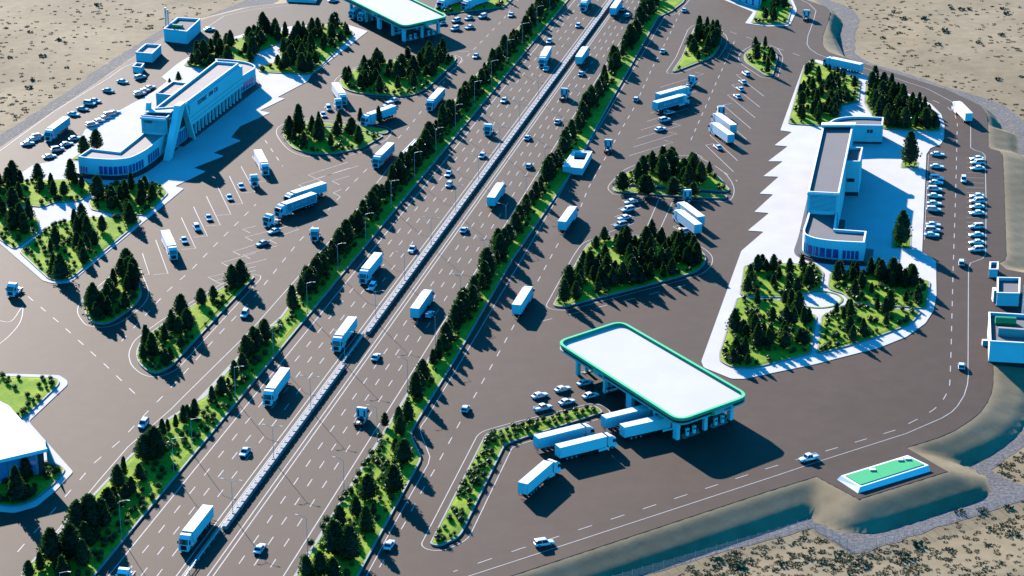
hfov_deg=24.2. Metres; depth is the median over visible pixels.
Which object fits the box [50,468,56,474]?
shrub
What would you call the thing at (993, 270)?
service kiosk
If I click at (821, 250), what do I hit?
window
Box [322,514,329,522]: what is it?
shrub
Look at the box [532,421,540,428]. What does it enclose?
shrub
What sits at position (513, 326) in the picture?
road dash marking
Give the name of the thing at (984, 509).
desert bush
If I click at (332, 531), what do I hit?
conifer tree
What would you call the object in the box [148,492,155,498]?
shrub
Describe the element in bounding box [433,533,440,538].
shrub
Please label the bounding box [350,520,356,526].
shrub
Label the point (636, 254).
conifer tree
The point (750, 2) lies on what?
window
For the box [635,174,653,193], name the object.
conifer tree
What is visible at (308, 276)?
conifer tree
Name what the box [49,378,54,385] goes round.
shrub
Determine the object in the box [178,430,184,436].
shrub
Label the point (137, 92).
suv car
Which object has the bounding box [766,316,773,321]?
shrub
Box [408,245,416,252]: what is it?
sedan car
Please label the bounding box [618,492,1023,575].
wire fence
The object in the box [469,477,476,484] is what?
shrub
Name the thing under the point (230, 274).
conifer tree
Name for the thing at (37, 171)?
conifer tree
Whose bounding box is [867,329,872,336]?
shrub
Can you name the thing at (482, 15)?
suv car
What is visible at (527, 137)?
sedan car
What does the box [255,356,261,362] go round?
shrub
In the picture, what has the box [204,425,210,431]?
shrub
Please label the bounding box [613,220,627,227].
suv car
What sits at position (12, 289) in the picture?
tractor unit
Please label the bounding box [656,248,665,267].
conifer tree
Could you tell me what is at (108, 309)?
conifer tree
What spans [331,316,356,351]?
semi truck
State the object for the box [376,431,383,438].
shrub
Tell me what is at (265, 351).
shrub
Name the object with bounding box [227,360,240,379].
conifer tree
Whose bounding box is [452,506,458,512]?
shrub
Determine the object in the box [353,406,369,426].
tractor unit
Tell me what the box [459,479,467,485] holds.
shrub
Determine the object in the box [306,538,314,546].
shrub
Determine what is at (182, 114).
service hall
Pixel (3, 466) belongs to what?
window
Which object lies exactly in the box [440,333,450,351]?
conifer tree
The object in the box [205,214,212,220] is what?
sedan car
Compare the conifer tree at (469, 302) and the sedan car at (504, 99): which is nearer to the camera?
the conifer tree at (469, 302)
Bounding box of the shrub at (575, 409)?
[571,406,578,412]
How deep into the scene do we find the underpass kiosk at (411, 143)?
816.52 m
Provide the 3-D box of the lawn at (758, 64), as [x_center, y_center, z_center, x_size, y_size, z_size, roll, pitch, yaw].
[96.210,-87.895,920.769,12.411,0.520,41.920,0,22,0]
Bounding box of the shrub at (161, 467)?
[158,464,164,470]
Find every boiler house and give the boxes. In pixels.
[163,17,201,44]
[982,312,1023,363]
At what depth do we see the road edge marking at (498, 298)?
658.09 m
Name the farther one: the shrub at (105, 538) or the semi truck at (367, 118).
the semi truck at (367, 118)
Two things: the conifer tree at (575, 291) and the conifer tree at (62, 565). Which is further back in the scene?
the conifer tree at (575, 291)
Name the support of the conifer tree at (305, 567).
on the lawn at (539, 208)
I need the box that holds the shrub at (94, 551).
[91,548,97,556]
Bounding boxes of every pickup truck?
[533,403,552,412]
[798,452,818,462]
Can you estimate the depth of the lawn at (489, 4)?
993.29 m
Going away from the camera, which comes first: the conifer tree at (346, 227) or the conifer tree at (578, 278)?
the conifer tree at (578, 278)
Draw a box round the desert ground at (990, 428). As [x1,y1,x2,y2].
[0,0,1023,575]
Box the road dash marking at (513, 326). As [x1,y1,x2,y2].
[17,0,957,571]
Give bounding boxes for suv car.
[31,133,43,137]
[50,145,64,151]
[83,99,95,105]
[85,121,98,126]
[103,111,116,115]
[133,90,145,95]
[134,74,146,79]
[137,417,149,428]
[193,222,200,230]
[240,308,249,317]
[325,103,331,110]
[368,281,376,290]
[382,100,394,106]
[450,25,459,30]
[451,17,460,22]
[478,12,487,18]
[533,537,554,547]
[605,384,618,392]
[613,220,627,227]
[620,204,634,212]
[658,116,670,122]
[742,71,750,76]
[925,225,940,232]
[926,205,941,211]
[927,185,941,191]
[929,174,943,180]
[958,259,964,266]
[960,174,966,182]
[968,222,984,228]
[968,245,984,252]
[969,197,984,203]
[970,158,984,164]
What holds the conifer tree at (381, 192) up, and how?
on the lawn at (171, 456)
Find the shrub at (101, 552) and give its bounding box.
[97,548,104,554]
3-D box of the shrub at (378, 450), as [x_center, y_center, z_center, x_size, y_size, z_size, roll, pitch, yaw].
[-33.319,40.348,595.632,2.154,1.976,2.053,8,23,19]
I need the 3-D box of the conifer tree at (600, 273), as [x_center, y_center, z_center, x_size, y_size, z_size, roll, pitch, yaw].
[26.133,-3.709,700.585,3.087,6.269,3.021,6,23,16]
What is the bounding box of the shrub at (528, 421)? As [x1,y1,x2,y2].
[525,417,533,424]
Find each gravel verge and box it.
[0,0,278,146]
[637,0,1023,575]
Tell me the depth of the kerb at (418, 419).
649.41 m
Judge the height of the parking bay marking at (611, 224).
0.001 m
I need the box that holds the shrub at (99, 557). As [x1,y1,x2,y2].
[96,554,103,560]
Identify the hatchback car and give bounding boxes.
[445,180,452,186]
[461,405,469,412]
[479,152,485,158]
[525,163,532,168]
[958,362,964,369]
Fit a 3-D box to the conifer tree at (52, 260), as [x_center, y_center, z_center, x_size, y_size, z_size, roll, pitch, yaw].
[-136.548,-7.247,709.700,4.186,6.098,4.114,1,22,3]
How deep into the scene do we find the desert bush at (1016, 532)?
564.32 m
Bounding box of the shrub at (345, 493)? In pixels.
[342,490,349,496]
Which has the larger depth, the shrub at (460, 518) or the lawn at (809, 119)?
the lawn at (809, 119)
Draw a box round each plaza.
[0,25,367,283]
[0,374,72,512]
[702,60,944,378]
[725,0,796,26]
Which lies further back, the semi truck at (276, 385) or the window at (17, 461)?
the semi truck at (276, 385)
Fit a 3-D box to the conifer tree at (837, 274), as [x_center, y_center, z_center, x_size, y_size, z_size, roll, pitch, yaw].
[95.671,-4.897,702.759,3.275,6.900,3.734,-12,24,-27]
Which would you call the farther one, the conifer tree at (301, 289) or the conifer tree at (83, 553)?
the conifer tree at (301, 289)
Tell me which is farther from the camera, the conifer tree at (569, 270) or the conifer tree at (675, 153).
the conifer tree at (675, 153)
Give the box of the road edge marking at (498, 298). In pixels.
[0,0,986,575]
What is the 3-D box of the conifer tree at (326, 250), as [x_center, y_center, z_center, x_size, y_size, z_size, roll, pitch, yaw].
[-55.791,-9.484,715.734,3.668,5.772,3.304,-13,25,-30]
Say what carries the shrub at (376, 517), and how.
on the lawn at (539, 208)
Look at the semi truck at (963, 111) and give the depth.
850.29 m
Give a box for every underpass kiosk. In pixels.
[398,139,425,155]
[562,150,591,174]
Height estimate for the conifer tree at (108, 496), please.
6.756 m
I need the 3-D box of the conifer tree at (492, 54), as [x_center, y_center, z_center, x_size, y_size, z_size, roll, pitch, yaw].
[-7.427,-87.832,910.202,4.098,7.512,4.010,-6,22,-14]
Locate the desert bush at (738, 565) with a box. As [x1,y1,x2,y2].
[735,563,745,568]
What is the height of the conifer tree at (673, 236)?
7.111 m
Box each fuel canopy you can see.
[344,0,445,41]
[560,322,744,439]
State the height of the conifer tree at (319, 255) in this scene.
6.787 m
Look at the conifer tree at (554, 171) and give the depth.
787.22 m
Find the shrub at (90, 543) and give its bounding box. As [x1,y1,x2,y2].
[86,539,93,546]
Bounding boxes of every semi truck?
[44,116,69,140]
[161,230,178,259]
[177,505,213,551]
[254,149,269,174]
[262,367,289,405]
[274,192,316,216]
[283,181,326,200]
[331,82,347,104]
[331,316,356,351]
[348,7,361,18]
[357,10,370,20]
[358,252,382,283]
[360,104,396,125]
[371,142,394,167]
[410,289,433,319]
[425,88,444,110]
[437,0,462,8]
[461,0,489,9]
[487,182,505,207]
[512,286,534,315]
[518,459,560,496]
[533,423,594,450]
[538,46,551,67]
[555,432,616,460]
[558,206,578,231]
[575,46,589,65]
[579,0,590,10]
[601,405,658,430]
[610,0,622,15]
[619,415,680,439]
[652,94,689,111]
[655,85,691,99]
[672,209,701,234]
[675,201,704,226]
[708,122,734,144]
[711,113,736,132]
[823,57,863,73]
[951,101,972,122]
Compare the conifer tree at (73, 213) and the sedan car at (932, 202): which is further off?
the sedan car at (932, 202)
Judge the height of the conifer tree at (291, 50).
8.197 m
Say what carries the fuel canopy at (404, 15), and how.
on the asphalt ground at (96, 410)
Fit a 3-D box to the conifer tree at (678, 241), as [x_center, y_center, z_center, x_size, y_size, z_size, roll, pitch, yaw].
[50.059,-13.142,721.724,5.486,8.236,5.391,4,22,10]
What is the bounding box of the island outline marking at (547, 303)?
[77,27,782,550]
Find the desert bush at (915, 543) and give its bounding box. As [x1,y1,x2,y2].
[912,540,926,547]
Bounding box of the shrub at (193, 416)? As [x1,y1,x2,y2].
[190,412,196,419]
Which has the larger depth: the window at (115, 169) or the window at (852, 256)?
the window at (115, 169)
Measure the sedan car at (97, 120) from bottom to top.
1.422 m
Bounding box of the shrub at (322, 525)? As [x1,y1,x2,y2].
[319,522,325,528]
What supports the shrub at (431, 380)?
on the lawn at (539, 208)
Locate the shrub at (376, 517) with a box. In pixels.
[373,513,380,520]
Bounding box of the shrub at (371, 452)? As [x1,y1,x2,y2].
[367,448,375,455]
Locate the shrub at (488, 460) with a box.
[485,457,492,463]
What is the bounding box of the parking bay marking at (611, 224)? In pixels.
[142,72,984,284]
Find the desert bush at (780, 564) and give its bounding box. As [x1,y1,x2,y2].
[779,561,788,566]
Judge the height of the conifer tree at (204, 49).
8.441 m
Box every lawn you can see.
[0,180,89,205]
[0,209,37,247]
[0,376,57,417]
[0,464,62,504]
[21,217,138,279]
[23,0,566,575]
[86,277,139,322]
[90,184,165,213]
[138,276,251,371]
[185,32,288,67]
[260,26,352,73]
[283,126,380,152]
[298,0,682,575]
[305,121,386,132]
[341,57,454,95]
[432,407,600,543]
[435,0,509,12]
[555,237,704,305]
[614,188,725,197]
[626,160,727,190]
[674,25,720,70]
[721,298,814,366]
[741,264,821,295]
[745,45,775,74]
[752,0,790,23]
[789,61,859,124]
[818,305,918,351]
[829,271,928,306]
[865,85,938,129]
[893,233,909,247]
[902,162,917,167]
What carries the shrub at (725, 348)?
on the lawn at (779, 353)
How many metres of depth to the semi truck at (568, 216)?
746.77 m
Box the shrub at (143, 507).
[139,504,146,509]
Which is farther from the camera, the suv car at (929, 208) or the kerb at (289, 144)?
the kerb at (289, 144)
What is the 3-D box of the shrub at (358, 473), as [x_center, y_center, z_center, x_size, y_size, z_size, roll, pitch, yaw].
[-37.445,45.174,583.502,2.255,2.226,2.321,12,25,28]
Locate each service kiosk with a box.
[132,63,144,73]
[988,262,998,277]
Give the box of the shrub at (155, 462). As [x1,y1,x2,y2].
[152,460,158,465]
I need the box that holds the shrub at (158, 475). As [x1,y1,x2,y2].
[156,473,162,478]
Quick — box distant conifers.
[0,0,941,538]
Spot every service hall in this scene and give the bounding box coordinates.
[77,59,259,179]
[794,116,883,265]
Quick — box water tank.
[837,455,929,492]
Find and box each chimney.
[164,7,168,26]
[1021,288,1023,313]
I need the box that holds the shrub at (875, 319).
[872,316,878,321]
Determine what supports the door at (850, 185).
in the service hall at (825, 237)
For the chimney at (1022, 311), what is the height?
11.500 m
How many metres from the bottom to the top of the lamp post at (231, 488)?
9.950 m
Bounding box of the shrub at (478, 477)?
[474,475,481,482]
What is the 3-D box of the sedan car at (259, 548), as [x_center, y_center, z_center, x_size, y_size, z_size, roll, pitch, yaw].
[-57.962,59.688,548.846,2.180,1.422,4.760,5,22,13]
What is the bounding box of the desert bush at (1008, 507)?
[1003,504,1013,509]
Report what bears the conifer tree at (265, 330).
on the lawn at (171, 456)
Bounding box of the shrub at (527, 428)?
[524,425,530,431]
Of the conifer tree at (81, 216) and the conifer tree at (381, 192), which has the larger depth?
the conifer tree at (381, 192)
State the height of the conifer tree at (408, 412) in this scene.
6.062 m
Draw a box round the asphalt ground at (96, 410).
[0,0,1023,575]
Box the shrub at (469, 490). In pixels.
[464,486,472,493]
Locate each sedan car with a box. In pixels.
[20,140,34,145]
[26,136,40,141]
[42,153,56,158]
[59,141,73,146]
[67,111,79,116]
[67,135,80,140]
[76,106,88,110]
[89,98,101,102]
[93,118,105,122]
[99,115,111,119]
[102,88,114,92]
[116,79,128,83]
[139,88,150,91]
[143,85,155,88]
[180,236,187,243]
[203,27,215,30]
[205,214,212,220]
[226,194,232,200]
[237,183,244,188]
[239,447,250,456]
[253,543,265,553]
[255,239,269,246]
[267,227,281,233]
[320,111,326,116]
[371,353,380,360]
[383,539,395,550]
[388,97,399,101]
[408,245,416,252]
[425,311,434,317]
[445,170,452,176]
[460,227,467,232]
[464,15,473,19]
[464,24,474,29]
[500,97,507,102]
[524,135,530,139]
[531,391,548,399]
[554,385,571,392]
[558,398,575,405]
[576,378,593,386]
[581,391,598,399]
[617,214,631,219]
[624,198,637,204]
[654,126,666,131]
[663,110,675,114]
[679,227,689,233]
[713,144,722,149]
[733,94,741,98]
[736,87,744,91]
[739,80,746,84]
[924,231,938,237]
[925,221,940,226]
[927,192,941,197]
[927,200,941,205]
[929,179,942,184]
[930,151,944,156]
[930,163,943,168]
[968,231,984,237]
[968,239,984,244]
[969,192,984,197]
[969,203,984,208]
[969,209,984,215]
[970,155,983,160]
[970,165,984,169]
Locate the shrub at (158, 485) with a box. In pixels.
[154,481,161,487]
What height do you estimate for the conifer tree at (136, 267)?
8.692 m
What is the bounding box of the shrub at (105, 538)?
[101,535,108,541]
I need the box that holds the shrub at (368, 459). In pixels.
[364,457,371,462]
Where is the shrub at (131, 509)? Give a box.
[127,506,133,513]
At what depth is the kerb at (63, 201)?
769.59 m
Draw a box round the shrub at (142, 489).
[139,485,144,491]
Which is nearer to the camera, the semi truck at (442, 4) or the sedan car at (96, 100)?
the sedan car at (96, 100)
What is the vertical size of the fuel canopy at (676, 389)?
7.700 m
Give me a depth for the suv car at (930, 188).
779.25 m
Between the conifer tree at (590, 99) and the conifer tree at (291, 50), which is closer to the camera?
the conifer tree at (590, 99)
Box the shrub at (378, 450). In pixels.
[375,447,381,453]
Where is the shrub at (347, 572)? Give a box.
[343,569,350,575]
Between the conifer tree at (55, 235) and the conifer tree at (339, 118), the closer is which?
the conifer tree at (55, 235)
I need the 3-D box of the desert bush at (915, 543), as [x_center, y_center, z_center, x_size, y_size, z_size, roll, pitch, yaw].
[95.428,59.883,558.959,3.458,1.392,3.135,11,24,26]
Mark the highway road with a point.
(318, 338)
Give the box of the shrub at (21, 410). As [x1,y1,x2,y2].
[19,407,25,413]
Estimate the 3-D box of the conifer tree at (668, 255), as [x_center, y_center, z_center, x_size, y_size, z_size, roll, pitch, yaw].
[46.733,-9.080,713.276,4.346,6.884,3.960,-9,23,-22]
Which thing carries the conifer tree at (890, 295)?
on the lawn at (879, 325)
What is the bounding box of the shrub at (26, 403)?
[24,400,30,406]
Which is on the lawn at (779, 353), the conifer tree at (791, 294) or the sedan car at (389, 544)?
the conifer tree at (791, 294)
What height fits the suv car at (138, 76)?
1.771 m
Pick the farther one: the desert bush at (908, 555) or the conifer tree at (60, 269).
the conifer tree at (60, 269)
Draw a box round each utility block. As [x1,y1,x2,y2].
[135,44,161,62]
[991,277,1020,306]
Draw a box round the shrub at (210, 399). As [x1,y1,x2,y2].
[207,396,213,402]
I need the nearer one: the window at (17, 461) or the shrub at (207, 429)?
the window at (17, 461)
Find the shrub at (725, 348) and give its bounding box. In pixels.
[722,346,727,351]
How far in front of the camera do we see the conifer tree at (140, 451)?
589.74 m
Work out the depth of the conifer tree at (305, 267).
697.68 m
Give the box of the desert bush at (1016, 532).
[1007,529,1019,535]
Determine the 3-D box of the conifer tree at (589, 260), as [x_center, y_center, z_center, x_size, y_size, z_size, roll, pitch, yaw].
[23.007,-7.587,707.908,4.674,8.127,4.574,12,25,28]
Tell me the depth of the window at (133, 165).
793.13 m
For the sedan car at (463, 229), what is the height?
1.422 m
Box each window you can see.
[0,462,7,481]
[7,458,20,475]
[26,455,35,473]
[98,166,103,174]
[103,166,107,174]
[108,167,112,174]
[113,166,117,174]
[118,166,122,174]
[123,165,127,174]
[128,164,131,173]
[132,163,135,172]
[746,0,752,4]
[753,0,759,6]
[808,244,812,254]
[813,246,818,256]
[819,247,825,257]
[825,248,831,258]
[832,249,838,258]
[842,250,845,258]
[846,178,854,181]
[846,250,850,259]
[850,251,854,259]
[854,251,858,259]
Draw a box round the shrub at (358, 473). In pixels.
[354,469,361,476]
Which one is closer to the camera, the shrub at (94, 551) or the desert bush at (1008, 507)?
the shrub at (94, 551)
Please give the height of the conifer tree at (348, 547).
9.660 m
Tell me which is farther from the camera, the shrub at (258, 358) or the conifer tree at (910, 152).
the conifer tree at (910, 152)
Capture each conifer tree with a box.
[4,186,22,208]
[4,465,29,502]
[5,207,18,229]
[7,159,18,178]
[15,181,23,200]
[15,202,29,224]
[18,212,29,233]
[19,457,33,478]
[22,560,36,575]
[24,199,35,218]
[30,163,45,181]
[35,526,62,562]
[35,551,44,570]
[46,225,62,245]
[46,254,54,271]
[47,172,54,188]
[49,252,74,279]
[51,551,60,570]
[55,555,70,575]
[59,522,82,559]
[62,158,77,180]
[62,499,86,529]
[69,208,77,226]
[69,216,81,233]
[73,539,93,567]
[76,238,86,255]
[77,135,89,154]
[77,521,93,542]
[79,212,90,231]
[80,282,99,312]
[80,493,108,528]
[81,215,92,237]
[87,175,106,197]
[88,129,103,148]
[96,497,112,527]
[97,292,104,308]
[100,283,118,304]
[100,487,120,511]
[101,278,115,291]
[103,295,113,315]
[105,280,114,295]
[109,464,126,488]
[110,268,118,287]
[111,486,119,502]
[113,248,133,266]
[115,257,122,277]
[118,256,129,279]
[118,291,132,308]
[120,202,140,223]
[120,456,128,474]
[121,179,129,197]
[123,257,143,281]
[125,262,139,288]
[126,476,138,492]
[132,433,157,460]
[135,179,148,201]
[140,324,148,347]
[144,332,160,355]
[145,425,170,456]
[145,438,159,459]
[158,323,170,340]
[158,418,167,435]
[165,309,175,332]
[172,293,190,315]
[172,316,184,333]
[178,405,189,423]
[180,307,196,330]
[190,398,201,415]
[192,40,199,54]
[199,39,210,58]
[214,377,228,392]
[217,37,224,55]
[223,264,236,284]
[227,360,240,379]
[235,259,249,281]
[237,335,252,356]
[237,352,249,369]
[238,335,254,355]
[246,31,257,47]
[248,326,255,335]
[252,328,264,347]
[256,12,270,28]
[257,318,275,340]
[281,115,296,136]
[285,44,297,63]
[286,285,298,303]
[292,103,305,134]
[294,21,301,37]
[294,52,306,71]
[296,278,306,295]
[297,554,315,575]
[299,265,308,278]
[301,267,320,290]
[305,32,316,49]
[305,115,314,132]
[308,17,316,34]
[309,117,326,141]
[309,257,324,277]
[311,266,319,281]
[311,550,326,575]
[314,255,325,276]
[315,253,324,267]
[317,518,341,555]
[321,253,330,271]
[322,248,331,262]
[322,556,342,575]
[330,504,348,526]
[331,229,348,248]
[334,523,361,560]
[335,112,343,128]
[340,219,357,244]
[344,117,357,135]
[348,214,357,233]
[348,495,362,516]
[353,125,363,143]
[354,209,366,231]
[354,214,361,231]
[355,55,367,72]
[356,473,379,500]
[357,199,369,213]
[358,505,376,533]
[362,69,370,87]
[364,190,379,209]
[370,186,382,198]
[372,184,384,199]
[374,47,384,65]
[379,464,406,494]
[387,164,395,180]
[389,60,404,79]
[390,438,413,463]
[393,406,405,423]
[393,416,405,434]
[394,158,407,175]
[398,151,406,166]
[401,400,415,421]
[404,47,411,61]
[405,55,422,75]
[407,371,423,397]
[409,146,422,165]
[415,359,431,378]
[417,139,424,156]
[419,121,438,137]
[420,46,436,65]
[420,129,434,149]
[420,138,426,152]
[435,338,443,359]
[437,104,448,120]
[437,322,456,341]
[438,38,447,55]
[440,108,450,125]
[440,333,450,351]
[446,304,462,321]
[448,298,467,322]
[453,287,472,301]
[456,291,469,316]
[461,86,469,103]
[464,292,473,312]
[468,275,481,293]
[468,284,480,306]
[476,260,491,283]
[477,247,498,270]
[487,48,496,60]
[489,228,506,250]
[491,233,509,257]
[498,34,511,51]
[501,228,511,246]
[505,224,516,241]
[509,211,523,234]
[515,204,526,220]
[532,181,541,199]
[539,156,557,177]
[540,159,552,182]
[550,152,559,168]
[556,279,570,302]
[558,129,573,147]
[560,264,575,285]
[567,119,577,134]
[569,280,582,300]
[572,273,583,290]
[575,100,588,115]
[576,250,585,267]
[579,91,595,107]
[580,93,590,110]
[583,249,594,274]
[587,84,597,102]
[588,86,596,106]
[590,258,601,272]
[597,265,603,282]
[602,255,611,270]
[606,44,618,62]
[608,267,620,286]
[612,171,631,190]
[612,233,626,254]
[616,262,628,283]
[621,23,638,44]
[622,225,634,252]
[624,244,633,261]
[625,254,633,265]
[626,257,645,284]
[627,28,634,45]
[630,161,643,179]
[633,246,639,262]
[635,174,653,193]
[635,238,641,248]
[635,266,648,284]
[637,242,646,263]
[638,155,650,174]
[639,175,657,194]
[639,226,658,251]
[644,238,656,254]
[645,247,655,263]
[645,262,654,279]
[647,150,657,171]
[648,219,658,239]
[653,154,670,178]
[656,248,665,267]
[658,145,666,157]
[664,149,678,169]
[664,177,682,195]
[664,247,675,266]
[666,258,677,275]
[668,230,677,248]
[670,146,679,165]
[671,232,684,253]
[674,158,687,175]
[678,229,685,240]
[681,163,697,185]
[684,231,691,241]
[688,153,699,170]
[688,235,703,252]
[691,241,703,264]
[693,24,701,41]
[694,160,707,183]
[708,25,720,45]
[713,19,722,34]
[725,308,740,330]
[728,337,741,353]
[739,336,751,356]
[747,310,760,324]
[748,322,765,346]
[749,313,761,333]
[764,328,774,345]
[765,324,776,339]
[769,254,777,271]
[777,320,791,338]
[778,305,790,324]
[778,331,792,348]
[786,288,794,308]
[788,306,798,324]
[789,290,804,313]
[799,306,808,323]
[802,265,817,284]
[831,260,843,281]
[845,262,857,279]
[845,324,858,342]
[846,298,854,318]
[868,89,879,109]
[870,257,879,275]
[872,65,879,84]
[874,95,885,112]
[874,259,887,279]
[878,80,889,95]
[882,103,891,116]
[885,257,897,277]
[886,290,896,311]
[889,73,894,82]
[892,209,913,244]
[894,263,902,283]
[896,107,912,127]
[898,268,909,287]
[899,83,907,99]
[899,130,921,164]
[908,264,921,286]
[912,98,921,114]
[918,107,932,127]
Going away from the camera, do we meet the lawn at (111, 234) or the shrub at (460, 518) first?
the shrub at (460, 518)
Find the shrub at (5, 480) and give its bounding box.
[2,477,8,483]
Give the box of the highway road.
[96,0,640,575]
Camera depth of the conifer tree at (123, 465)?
582.39 m
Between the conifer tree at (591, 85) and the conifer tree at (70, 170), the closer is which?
the conifer tree at (70, 170)
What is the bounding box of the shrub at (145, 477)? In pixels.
[140,473,147,481]
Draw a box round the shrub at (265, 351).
[262,348,268,354]
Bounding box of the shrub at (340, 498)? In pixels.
[337,495,345,501]
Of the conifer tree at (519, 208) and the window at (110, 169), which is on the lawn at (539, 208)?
the conifer tree at (519, 208)
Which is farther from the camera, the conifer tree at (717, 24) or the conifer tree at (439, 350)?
the conifer tree at (717, 24)
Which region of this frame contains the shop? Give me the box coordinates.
[735,0,761,7]
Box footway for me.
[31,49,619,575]
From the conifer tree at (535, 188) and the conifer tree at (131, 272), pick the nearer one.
the conifer tree at (131, 272)
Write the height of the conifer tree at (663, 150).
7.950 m
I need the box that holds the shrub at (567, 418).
[564,415,571,421]
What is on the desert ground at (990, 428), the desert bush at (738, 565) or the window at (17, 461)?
the desert bush at (738, 565)
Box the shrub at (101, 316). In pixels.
[99,313,104,320]
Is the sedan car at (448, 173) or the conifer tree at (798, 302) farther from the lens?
the sedan car at (448, 173)
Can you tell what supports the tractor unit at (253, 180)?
on the asphalt ground at (96, 410)
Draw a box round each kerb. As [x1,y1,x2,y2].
[0,208,39,248]
[0,464,64,506]
[6,375,58,418]
[20,217,140,280]
[21,0,567,575]
[23,179,88,206]
[84,275,141,324]
[89,183,167,215]
[136,276,253,373]
[184,33,289,68]
[258,25,353,74]
[282,128,382,154]
[295,0,684,575]
[305,121,388,134]
[340,56,456,96]
[430,406,601,546]
[434,0,511,13]
[553,236,705,307]
[612,186,726,198]
[626,169,728,191]
[672,29,721,71]
[719,297,816,368]
[740,263,823,297]
[744,44,777,76]
[751,0,791,24]
[788,61,860,125]
[806,291,842,307]
[817,304,919,353]
[827,270,929,308]
[864,86,939,131]
[891,230,911,248]
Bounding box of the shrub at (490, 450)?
[487,447,494,453]
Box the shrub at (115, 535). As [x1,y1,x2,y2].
[111,531,118,538]
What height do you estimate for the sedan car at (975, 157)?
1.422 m
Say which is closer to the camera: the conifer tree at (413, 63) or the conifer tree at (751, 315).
the conifer tree at (751, 315)
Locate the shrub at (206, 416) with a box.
[203,413,209,419]
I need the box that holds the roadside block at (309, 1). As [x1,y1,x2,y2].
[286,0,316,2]
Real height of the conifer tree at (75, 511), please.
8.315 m
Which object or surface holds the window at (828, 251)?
in the service hall at (825, 237)
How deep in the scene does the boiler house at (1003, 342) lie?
652.34 m
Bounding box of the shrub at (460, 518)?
[457,514,464,522]
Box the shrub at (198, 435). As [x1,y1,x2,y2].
[195,431,201,438]
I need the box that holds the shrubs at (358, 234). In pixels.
[0,0,935,571]
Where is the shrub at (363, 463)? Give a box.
[360,460,367,466]
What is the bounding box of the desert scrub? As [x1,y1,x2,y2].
[0,0,1023,575]
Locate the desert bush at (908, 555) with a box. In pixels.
[900,552,912,560]
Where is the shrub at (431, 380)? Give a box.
[428,376,434,383]
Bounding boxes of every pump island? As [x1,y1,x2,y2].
[406,33,418,40]
[425,29,436,36]
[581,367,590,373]
[681,425,699,437]
[709,415,727,427]
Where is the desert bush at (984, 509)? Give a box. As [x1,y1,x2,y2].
[976,506,987,512]
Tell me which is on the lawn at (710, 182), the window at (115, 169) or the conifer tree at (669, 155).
the conifer tree at (669, 155)
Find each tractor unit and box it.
[5,282,22,296]
[115,567,135,575]
[249,174,258,186]
[262,213,280,226]
[309,227,320,240]
[333,98,342,108]
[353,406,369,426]
[483,123,493,134]
[559,88,569,100]
[604,139,612,152]
[682,189,692,203]
[683,75,697,86]
[716,106,725,115]
[803,10,810,20]
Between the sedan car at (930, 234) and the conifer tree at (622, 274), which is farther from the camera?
the sedan car at (930, 234)
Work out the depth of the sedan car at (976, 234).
739.97 m
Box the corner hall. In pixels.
[0,401,60,482]
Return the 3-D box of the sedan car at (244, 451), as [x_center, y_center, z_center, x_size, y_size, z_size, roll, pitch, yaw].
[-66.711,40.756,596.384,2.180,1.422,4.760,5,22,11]
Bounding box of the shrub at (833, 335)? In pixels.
[830,332,836,338]
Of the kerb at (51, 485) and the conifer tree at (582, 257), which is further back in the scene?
the conifer tree at (582, 257)
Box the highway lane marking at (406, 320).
[130,0,638,575]
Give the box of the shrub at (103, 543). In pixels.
[101,541,107,546]
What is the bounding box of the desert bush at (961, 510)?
[954,508,965,514]
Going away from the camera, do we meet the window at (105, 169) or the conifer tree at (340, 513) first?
the conifer tree at (340, 513)
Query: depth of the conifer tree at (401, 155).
792.69 m
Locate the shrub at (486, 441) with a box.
[483,438,489,445]
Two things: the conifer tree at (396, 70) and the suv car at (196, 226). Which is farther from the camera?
the conifer tree at (396, 70)
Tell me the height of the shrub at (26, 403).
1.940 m
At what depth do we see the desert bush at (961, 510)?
574.41 m
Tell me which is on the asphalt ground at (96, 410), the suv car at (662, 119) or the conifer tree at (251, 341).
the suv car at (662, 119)
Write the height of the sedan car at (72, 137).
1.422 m
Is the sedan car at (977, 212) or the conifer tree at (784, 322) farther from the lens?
the sedan car at (977, 212)
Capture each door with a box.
[846,182,853,191]
[865,133,872,141]
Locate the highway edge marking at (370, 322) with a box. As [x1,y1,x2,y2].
[108,0,620,575]
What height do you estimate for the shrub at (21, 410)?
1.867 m
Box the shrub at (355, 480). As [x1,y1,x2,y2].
[352,477,359,484]
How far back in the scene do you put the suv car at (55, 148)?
817.49 m
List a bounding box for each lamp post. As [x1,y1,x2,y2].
[220,478,241,510]
[295,514,307,553]
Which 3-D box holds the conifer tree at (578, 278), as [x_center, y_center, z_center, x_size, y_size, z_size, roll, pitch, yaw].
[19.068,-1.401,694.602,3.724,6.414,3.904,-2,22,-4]
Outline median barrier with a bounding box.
[184,0,613,575]
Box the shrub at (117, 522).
[115,520,121,525]
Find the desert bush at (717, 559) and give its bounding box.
[715,557,724,562]
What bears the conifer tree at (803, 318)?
on the lawn at (779, 353)
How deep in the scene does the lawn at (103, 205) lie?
767.54 m
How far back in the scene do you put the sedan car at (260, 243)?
733.13 m
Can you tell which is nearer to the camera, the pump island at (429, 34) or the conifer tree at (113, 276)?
the conifer tree at (113, 276)
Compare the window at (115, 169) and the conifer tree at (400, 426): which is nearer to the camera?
the conifer tree at (400, 426)
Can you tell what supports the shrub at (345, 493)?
on the lawn at (539, 208)
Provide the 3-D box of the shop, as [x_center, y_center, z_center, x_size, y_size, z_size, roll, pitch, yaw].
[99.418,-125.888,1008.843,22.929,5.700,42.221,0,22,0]
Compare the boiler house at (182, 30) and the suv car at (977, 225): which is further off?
the boiler house at (182, 30)

